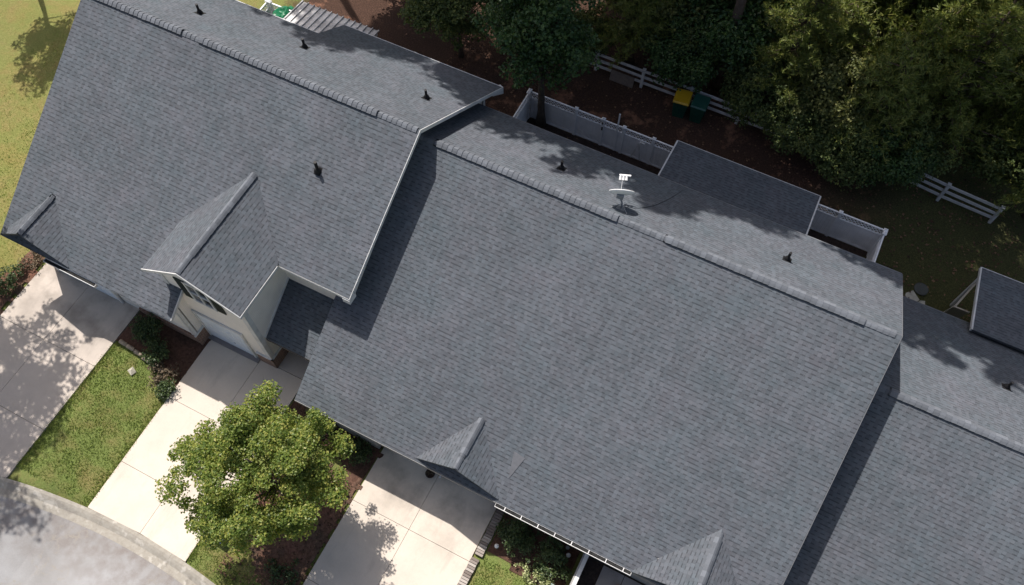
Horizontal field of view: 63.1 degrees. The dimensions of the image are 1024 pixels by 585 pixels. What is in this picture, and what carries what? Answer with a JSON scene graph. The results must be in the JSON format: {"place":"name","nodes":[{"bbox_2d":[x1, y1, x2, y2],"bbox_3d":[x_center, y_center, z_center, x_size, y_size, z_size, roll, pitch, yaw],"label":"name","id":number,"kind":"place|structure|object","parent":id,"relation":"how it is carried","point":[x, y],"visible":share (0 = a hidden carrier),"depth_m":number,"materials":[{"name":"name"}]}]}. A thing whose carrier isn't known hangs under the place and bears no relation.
{"place":"outdoors","nodes":[
{"label":"outdoors","id":0,"kind":"place"},
{"bbox_2d":[0,263,139,477],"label":"driveway","id":1,"kind":"structure","parent":0,"point":[41,377],"depth_m":32.47,"materials":[{"name":"concrete"}]},
{"bbox_2d":[0,496,182,584],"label":"road","id":2,"kind":"structure","parent":0,"point":[38,546],"depth_m":29.41,"materials":[{"name":"grey asphalt"}]},
{"bbox_2d":[88,340,301,561],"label":"driveway","id":3,"kind":"structure","parent":0,"point":[215,379],"depth_m":31.29,"materials":[{"name":"concrete"}]},
{"bbox_2d":[260,0,290,13],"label":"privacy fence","id":4,"kind":"object","parent":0,"point":[270,8],"visible":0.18,"depth_m":40.14,"materials":[{"name":"white plastic"}]},
{"bbox_2d":[303,447,496,584],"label":"driveway","id":5,"kind":"structure","parent":0,"point":[367,544],"depth_m":30.36,"materials":[{"name":"concrete"}]},
{"bbox_2d":[425,469,434,477],"bbox_3d":[-3.057,6.777,31.211,0.377,0.244,0.364,24,65,12],"label":"plant pot","id":6,"kind":"object","parent":5,"relation":"on","point":[429,473],"visible":0.86,"depth_m":31.18,"materials":[{"name":"brown ceramic"}]},
{"bbox_2d":[0,0,1023,584],"bbox_3d":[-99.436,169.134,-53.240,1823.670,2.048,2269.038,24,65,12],"label":"ground","id":7,"kind":"structure","parent":0,"point":[26,26],"depth_m":37.50,"materials":[{"name":"green plant"}]},
{"bbox_2d":[0,250,44,314],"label":"flower bed","id":8,"kind":"object","parent":7,"relation":"on","point":[28,275],"visible":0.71,"depth_m":33.84,"materials":[{"name":"brown soil"}]},
{"bbox_2d":[0,260,23,297],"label":"shrub","id":9,"kind":"object","parent":8,"relation":"on","point":[10,281],"visible":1,"depth_m":33.34,"materials":[{"name":"green plant"}]},
{"bbox_2d":[17,251,44,271],"bbox_3d":[-19.630,-1.313,34.059,1.010,0.590,1.129,-15,64,-8],"label":"dry shrub","id":10,"kind":"object","parent":8,"relation":"on","point":[36,257],"visible":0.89,"depth_m":33.96,"materials":[{"name":"brown plant"}]},
{"bbox_2d":[0,477,214,584],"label":"kerb","id":11,"kind":"structure","parent":7,"relation":"on","point":[173,566],"depth_m":29.87,"materials":[{"name":"concrete"}]},
{"bbox_2d":[119,339,164,371],"bbox_3d":[-14.387,2.481,32.446,2.242,0.522,0.200,30,66,14],"label":"stone edging","id":12,"kind":"object","parent":7,"relation":"on","point":[126,345],"visible":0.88,"depth_m":32.37,"materials":[{"name":"grey stone"}]},
{"bbox_2d":[116,311,210,386],"bbox_3d":[-13.746,1.956,32.851,3.037,0.544,2.847,24,65,12],"label":"mulch bed","id":13,"kind":"object","parent":7,"relation":"on","point":[185,352],"visible":0.55,"depth_m":32.83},
{"bbox_2d":[129,312,163,341],"bbox_3d":[-14.251,1.415,32.475,1.323,0.915,1.136,-39,69,-18],"label":"shrub","id":14,"kind":"object","parent":13,"relation":"on","point":[143,326],"visible":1,"depth_m":32.35,"materials":[{"name":"green plant"}]},
{"bbox_2d":[138,333,169,368],"bbox_3d":[-13.844,2.261,32.348,1.316,0.772,1.341,24,65,12],"label":"shrub","id":15,"kind":"object","parent":13,"relation":"on","point":[153,343],"visible":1,"depth_m":32.23,"materials":[{"name":"green plant"}]},
{"bbox_2d":[146,359,180,389],"bbox_3d":[-13.501,3.028,32.226,1.373,0.596,1.233,-17,64,-9],"label":"dry shrub","id":16,"kind":"object","parent":13,"relation":"on","point":[158,378],"visible":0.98,"depth_m":32.15,"materials":[{"name":"brown plant"}]},
{"bbox_2d":[154,377,176,401],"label":"shrub","id":17,"kind":"object","parent":7,"relation":"on","point":[166,388],"visible":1,"depth_m":31.85,"materials":[{"name":"green plant"}]},
{"bbox_2d":[0,0,502,367],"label":"house","id":18,"kind":"structure","parent":7,"relation":"on","point":[229,174],"depth_m":29.67,"materials":[{"name":"grey"}]},
{"bbox_2d":[56,263,123,302],"bbox_3d":[-16.986,-0.758,32.707,3.320,2.210,0.080,24,65,12],"label":"garage door","id":19,"kind":"structure","parent":18,"relation":"in","point":[99,287],"depth_m":33.07,"materials":[{"name":"paint"}]},
{"bbox_2d":[181,281,217,311],"bbox_3d":[-10.879,0.140,29.096,1.000,1.440,0.062,24,65,12],"label":"window","id":20,"kind":"structure","parent":18,"relation":"in","point":[197,296],"depth_m":29.11,"materials":[{"name":"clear glass"}]},
{"bbox_2d":[191,309,257,357],"bbox_3d":[-11.013,1.597,32.063,2.300,2.190,0.080,24,65,12],"label":"garage door","id":21,"kind":"structure","parent":18,"relation":"in","point":[215,328],"depth_m":31.90,"materials":[{"name":"paint"}]},
{"bbox_2d":[0,15,537,584],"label":"grass","id":22,"kind":"structure","parent":7,"relation":"on","point":[136,437],"depth_m":31.15,"materials":[{"name":"green plant"}]},
{"bbox_2d":[127,367,135,374],"bbox_3d":[-14.647,3.036,32.162,0.242,0.140,0.269,-35,68,-17],"label":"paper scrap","id":23,"kind":"object","parent":22,"relation":"on","point":[131,371],"visible":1,"depth_m":32.14,"materials":[{"name":"white paper"}]},
{"bbox_2d":[273,6,293,17],"bbox_3d":[-10.857,-12.541,40.106,1.743,1.714,2.540,-2,63,-1],"label":"tarpaulin","id":24,"kind":"object","parent":7,"relation":"on","point":[282,12],"visible":0.15,"depth_m":39.70,"materials":[{"name":"green plastic"}]},
{"bbox_2d":[278,351,309,379],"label":"porch slab","id":25,"kind":"structure","parent":7,"relation":"on","point":[293,364],"depth_m":32.67,"materials":[{"name":"concrete"}]},
{"bbox_2d":[248,459,362,584],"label":"mulch bed","id":26,"kind":"object","parent":7,"relation":"on","point":[289,549],"visible":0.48,"depth_m":30.00,"materials":[{"name":"brown wood mulch"}]},
{"bbox_2d":[155,379,355,559],"bbox_3d":[-8.216,6.184,27.656,6.342,6.624,5.632,24,65,12],"label":"maple tree","id":27,"kind":"object","parent":26,"relation":"on","point":[268,432],"visible":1,"depth_m":26.07,"materials":[{"name":"green plant"}]},
{"bbox_2d":[263,558,299,584],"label":"shrub","id":28,"kind":"object","parent":26,"relation":"on","point":[289,574],"visible":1,"depth_m":29.46,"materials":[{"name":"green plant"}]},
{"bbox_2d":[288,400,383,484],"bbox_3d":[-6.786,5.437,31.706,4.040,0.648,2.231,24,65,12],"label":"mulch bed","id":29,"kind":"object","parent":7,"relation":"on","point":[359,470],"visible":0.33,"depth_m":31.60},
{"bbox_2d":[305,408,338,440],"bbox_3d":[-7.225,5.032,31.484,1.657,0.752,1.132,24,65,12],"label":"shrub","id":30,"kind":"object","parent":29,"relation":"on","point":[334,433],"visible":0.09,"depth_m":31.41,"materials":[{"name":"green plant"}]},
{"bbox_2d":[330,433,374,466],"bbox_3d":[-6.027,5.899,31.386,1.695,0.764,1.266,-2,63,-2],"label":"shrub","id":31,"kind":"object","parent":29,"relation":"on","point":[358,454],"visible":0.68,"depth_m":31.29,"materials":[{"name":"green plant"}]},
{"bbox_2d":[397,0,496,57],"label":"woodland tree","id":32,"kind":"object","parent":7,"relation":"on","point":[426,13],"visible":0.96,"depth_m":36.77,"materials":[{"name":"green plant"}]},
{"bbox_2d":[457,557,478,584],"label":"brick edging","id":33,"kind":"object","parent":7,"relation":"on","point":[473,562],"visible":1,"depth_m":29.65,"materials":[{"name":"brick"}]},
{"bbox_2d":[475,508,504,557],"bbox_3d":[-0.746,8.625,30.385,0.322,0.161,2.062,24,65,12],"label":"brick edging","id":34,"kind":"object","parent":7,"relation":"on","point":[485,541],"visible":0.81,"depth_m":30.25,"materials":[{"name":"brick"}]},
{"bbox_2d":[478,0,572,52],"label":"woodland tree","id":35,"kind":"object","parent":7,"relation":"on","point":[503,17],"visible":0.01,"depth_m":38.33,"materials":[{"name":"green plant"}]},
{"bbox_2d":[487,513,580,584],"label":"mulch bed","id":36,"kind":"object","parent":7,"relation":"on","point":[500,552],"visible":0.48,"depth_m":30.01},
{"bbox_2d":[495,517,542,558],"bbox_3d":[0.287,8.628,29.701,1.528,1.390,1.624,-26,66,-13],"label":"shrub","id":37,"kind":"object","parent":36,"relation":"on","point":[517,538],"visible":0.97,"depth_m":29.57,"materials":[{"name":"green plant"}]},
{"bbox_2d":[514,561,553,584],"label":"variegated shrub","id":38,"kind":"object","parent":36,"relation":"on","point":[544,582],"visible":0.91,"depth_m":29.42,"materials":[{"name":"green plant"}]},
{"bbox_2d":[525,536,571,582],"bbox_3d":[1.418,9.448,29.321,1.487,1.324,1.678,-36,68,-17],"label":"shrub","id":39,"kind":"object","parent":36,"relation":"on","point":[557,556],"visible":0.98,"depth_m":29.21,"materials":[{"name":"green plant"}]},
{"bbox_2d":[570,553,588,584],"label":"patio wall","id":40,"kind":"structure","parent":7,"relation":"on","point":[579,569],"depth_m":28.73,"materials":[{"name":"grey paint"}]},
{"bbox_2d":[556,6,616,62],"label":"woodland tree","id":41,"kind":"object","parent":7,"relation":"on","point":[587,16],"visible":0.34,"depth_m":39.19,"materials":[{"name":"green plant"}]},
{"bbox_2d":[295,103,902,584],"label":"house","id":42,"kind":"structure","parent":7,"relation":"on","point":[533,325],"depth_m":27.50,"materials":[{"name":"grey"}]},
{"bbox_2d":[609,174,679,213],"bbox_3d":[4.618,-3.517,28.468,3.543,2.732,1.074,-35,68,-17],"label":"satellite dish","id":43,"kind":"object","parent":42,"relation":"on","point":[621,193],"visible":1,"depth_m":27.23,"materials":[{"name":"white metal"}]},
{"bbox_2d":[576,556,643,584],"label":"patio","id":44,"kind":"structure","parent":7,"relation":"on","point":[591,571],"depth_m":29.72,"materials":[{"name":"concrete"}]},
{"bbox_2d":[595,566,641,584],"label":"paving","id":45,"kind":"structure","parent":44,"relation":"on","point":[608,576],"depth_m":29.59,"materials":[{"name":"grey concrete"}]},
{"bbox_2d":[213,1,1022,584],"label":"fallen leaves","id":46,"kind":"object","parent":7,"relation":"on","point":[651,165],"visible":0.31,"depth_m":37.09,"materials":[{"name":"brown plant"}]},
{"bbox_2d":[609,69,634,87],"bbox_3d":[5.246,-10.202,39.842,1.200,0.567,0.169,24,65,12],"label":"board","id":47,"kind":"object","parent":7,"relation":"on","point":[622,78],"visible":1,"depth_m":39.82,"materials":[{"name":"grey wood"}]},
{"bbox_2d":[619,0,638,62],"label":"pine tree","id":48,"kind":"object","parent":7,"relation":"on","point":[622,58],"visible":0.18,"depth_m":40.06,"materials":[{"name":"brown plant"}]},
{"bbox_2d":[591,0,686,34],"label":"woodland tree","id":49,"kind":"object","parent":7,"relation":"on","point":[663,12],"visible":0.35,"depth_m":37.66,"materials":[{"name":"green plant"}]},
{"bbox_2d":[598,0,681,68],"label":"pine tree","id":50,"kind":"object","parent":7,"relation":"on","point":[629,7],"visible":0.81,"depth_m":37.70,"materials":[{"name":"green plant"}]},
{"bbox_2d":[632,0,724,72],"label":"woodland tree","id":51,"kind":"object","parent":7,"relation":"on","point":[644,41],"visible":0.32,"depth_m":37.36,"materials":[{"name":"green plant"}]},
{"bbox_2d":[672,88,692,117],"bbox_3d":[7.852,-8.744,38.790,0.748,1.213,0.945,18,64,9],"label":"wheelie bin","id":52,"kind":"object","parent":7,"relation":"on","point":[681,99],"visible":1,"depth_m":38.32,"materials":[{"name":"green plastic"}]},
{"bbox_2d":[644,12,733,93],"bbox_3d":[7.928,-10.708,38.329,4.129,3.910,3.890,-25,66,-13],"label":"woodland tree","id":53,"kind":"object","parent":7,"relation":"on","point":[666,64],"visible":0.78,"depth_m":37.35,"materials":[{"name":"green plant"}]},
{"bbox_2d":[526,118,866,256],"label":"yard soil","id":54,"kind":"structure","parent":7,"relation":"on","point":[656,171],"depth_m":37.99,"materials":[{"name":"brown soil"}]},
{"bbox_2d":[470,0,601,128],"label":"garden tree","id":55,"kind":"object","parent":54,"relation":"on","point":[516,30],"visible":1,"depth_m":32.83,"materials":[{"name":"green plant"}]},
{"bbox_2d":[689,93,710,123],"bbox_3d":[8.639,-8.469,38.651,0.748,1.213,0.945,22,65,11],"label":"wheelie bin","id":56,"kind":"object","parent":7,"relation":"on","point":[699,105],"visible":1,"depth_m":38.19,"materials":[{"name":"green plastic"}]},
{"bbox_2d":[513,88,888,261],"bbox_3d":[7.076,-3.808,35.488,16.450,2.705,4.631,24,65,12],"label":"privacy fence","id":57,"kind":"object","parent":7,"relation":"on","point":[865,238],"visible":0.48,"depth_m":37.12,"materials":[{"name":"white plastic"}]},
{"bbox_2d":[709,0,746,90],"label":"tall tree","id":58,"kind":"object","parent":7,"relation":"on","point":[738,10],"visible":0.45,"depth_m":38.57,"materials":[{"name":"brown plant"}]},
{"bbox_2d":[685,0,791,30],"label":"woodland tree","id":59,"kind":"object","parent":7,"relation":"on","point":[697,9],"visible":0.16,"depth_m":37.12,"materials":[{"name":"green plant"}]},
{"bbox_2d":[681,0,802,78],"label":"woodland tree","id":60,"kind":"object","parent":7,"relation":"on","point":[752,36],"visible":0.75,"depth_m":36.38,"materials":[{"name":"green plant"}]},
{"bbox_2d":[718,50,805,129],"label":"woodland tree","id":61,"kind":"object","parent":7,"relation":"on","point":[749,99],"visible":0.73,"depth_m":37.02,"materials":[{"name":"green plant"}]},
{"bbox_2d":[556,49,1005,223],"bbox_3d":[11.611,-7.643,38.656,21.768,1.970,0.391,23,65,11],"label":"rail fence","id":62,"kind":"object","parent":7,"relation":"on","point":[939,195],"visible":0.42,"depth_m":38.28,"materials":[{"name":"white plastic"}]},
{"bbox_2d":[766,0,822,101],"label":"tall tree","id":63,"kind":"object","parent":7,"relation":"on","point":[798,42],"visible":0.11,"depth_m":36.01,"materials":[{"name":"brown plant"}]},
{"bbox_2d":[732,0,863,106],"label":"pine tree","id":64,"kind":"object","parent":7,"relation":"on","point":[805,47],"visible":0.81,"depth_m":34.95,"materials":[{"name":"green plant"}]},
{"bbox_2d":[753,84,845,159],"bbox_3d":[12.675,-7.567,37.017,4.194,3.385,3.896,5,63,2],"label":"woodland tree","id":65,"kind":"object","parent":7,"relation":"on","point":[797,134],"visible":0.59,"depth_m":36.25,"materials":[{"name":"green plant"}]},
{"bbox_2d":[784,40,883,137],"bbox_3d":[14.111,-8.535,36.636,4.373,4.965,4.810,4,63,2],"label":"woodland tree","id":66,"kind":"object","parent":7,"relation":"on","point":[827,79],"visible":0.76,"depth_m":34.94,"materials":[{"name":"green plant"}]},
{"bbox_2d":[781,0,895,91],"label":"pine tree","id":67,"kind":"object","parent":7,"relation":"on","point":[860,9],"visible":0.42,"depth_m":34.78,"materials":[{"name":"green plant"}]},
{"bbox_2d":[802,103,898,192],"bbox_3d":[14.883,-6.268,36.226,4.156,3.611,4.473,-38,69,-18],"label":"woodland tree","id":68,"kind":"object","parent":7,"relation":"on","point":[837,157],"visible":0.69,"depth_m":35.58,"materials":[{"name":"green plant"}]},
{"bbox_2d":[801,0,911,47],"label":"pine tree","id":69,"kind":"object","parent":7,"relation":"on","point":[881,4],"visible":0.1,"depth_m":35.92,"materials":[{"name":"green plant"}]},
{"bbox_2d":[833,24,953,173],"bbox_3d":[15.664,-7.835,35.047,4.577,7.201,4.817,29,66,14],"label":"pine tree","id":70,"kind":"object","parent":7,"relation":"on","point":[908,58],"visible":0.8,"depth_m":33.59,"materials":[{"name":"green plant"}]},
{"bbox_2d":[853,116,940,189],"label":"woodland tree","id":71,"kind":"object","parent":7,"relation":"on","point":[904,166],"visible":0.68,"depth_m":34.95,"materials":[{"name":"green plant"}]},
{"bbox_2d":[850,0,953,52],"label":"pine tree","id":72,"kind":"object","parent":7,"relation":"on","point":[890,13],"visible":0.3,"depth_m":35.20,"materials":[{"name":"green plant"}]},
{"bbox_2d":[783,267,1023,584],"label":"house","id":73,"kind":"structure","parent":7,"relation":"on","point":[927,487],"depth_m":26.64,"materials":[{"name":"grey"}]},
{"bbox_2d":[944,282,976,317],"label":"garden gate","id":74,"kind":"structure","parent":73,"relation":"attached to","point":[956,311],"depth_m":33.49,"materials":[{"name":"grey wood"}]},
{"bbox_2d":[847,3,967,147],"bbox_3d":[16.531,-8.819,35.218,4.858,7.790,5.981,-2,63,-1],"label":"pine tree","id":75,"kind":"object","parent":7,"relation":"on","point":[931,29],"visible":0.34,"depth_m":33.00,"materials":[{"name":"green plant"}]},
{"bbox_2d":[855,97,964,190],"bbox_3d":[17.225,-6.462,36.213,4.416,3.837,4.753,-41,70,-19],"label":"woodland tree","id":76,"kind":"object","parent":7,"relation":"on","point":[927,130],"visible":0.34,"depth_m":35.20,"materials":[{"name":"green plant"}]},
{"bbox_2d":[905,291,918,300],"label":"paving slab","id":77,"kind":"structure","parent":7,"relation":"on","point":[912,295],"depth_m":35.38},
{"bbox_2d":[914,283,928,295],"bbox_3d":[17.451,-0.149,35.596,0.595,0.060,0.595,24,65,12],"label":"round lid","id":78,"kind":"object","parent":7,"relation":"on","point":[922,288],"visible":1,"depth_m":35.57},
{"bbox_2d":[871,0,980,46],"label":"woodland tree","id":79,"kind":"object","parent":7,"relation":"on","point":[915,5],"visible":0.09,"depth_m":36.24,"materials":[{"name":"green plant"}]},
{"bbox_2d":[865,0,1023,122],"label":"pine tree","id":80,"kind":"object","parent":7,"relation":"on","point":[957,6],"visible":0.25,"depth_m":33.35,"materials":[{"name":"green plant"}]},
{"bbox_2d":[887,0,1023,163],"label":"pine tree","id":81,"kind":"object","parent":7,"relation":"on","point":[999,43],"visible":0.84,"depth_m":32.88,"materials":[{"name":"green plant"}]},
{"bbox_2d":[928,0,1023,120],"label":"pine tree","id":82,"kind":"object","parent":7,"relation":"on","point":[1022,1],"visible":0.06,"depth_m":32.48,"materials":[{"name":"green plant"}]},
{"bbox_2d":[936,4,1023,112],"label":"pine tree","id":83,"kind":"object","parent":7,"relation":"on","point":[997,70],"visible":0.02,"depth_m":36.09,"materials":[{"name":"green plant"}]},
{"bbox_2d":[938,1,1023,144],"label":"pine tree","id":84,"kind":"object","parent":7,"relation":"on","point":[993,106],"visible":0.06,"depth_m":35.51,"materials":[{"name":"green plant"}]},
{"bbox_2d":[958,105,1023,197],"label":"woodland tree","id":85,"kind":"object","parent":7,"relation":"on","point":[1013,168],"visible":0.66,"depth_m":36.05,"materials":[{"name":"green plant"}]},
{"bbox_2d":[965,43,1023,175],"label":"pine tree","id":86,"kind":"object","parent":7,"relation":"on","point":[1017,107],"visible":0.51,"depth_m":35.46,"materials":[{"name":"green plant"}]},
{"bbox_2d":[994,142,1023,218],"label":"pine tree","id":87,"kind":"object","parent":7,"relation":"on","point":[1014,197],"visible":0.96,"depth_m":34.91,"materials":[{"name":"green plant"}]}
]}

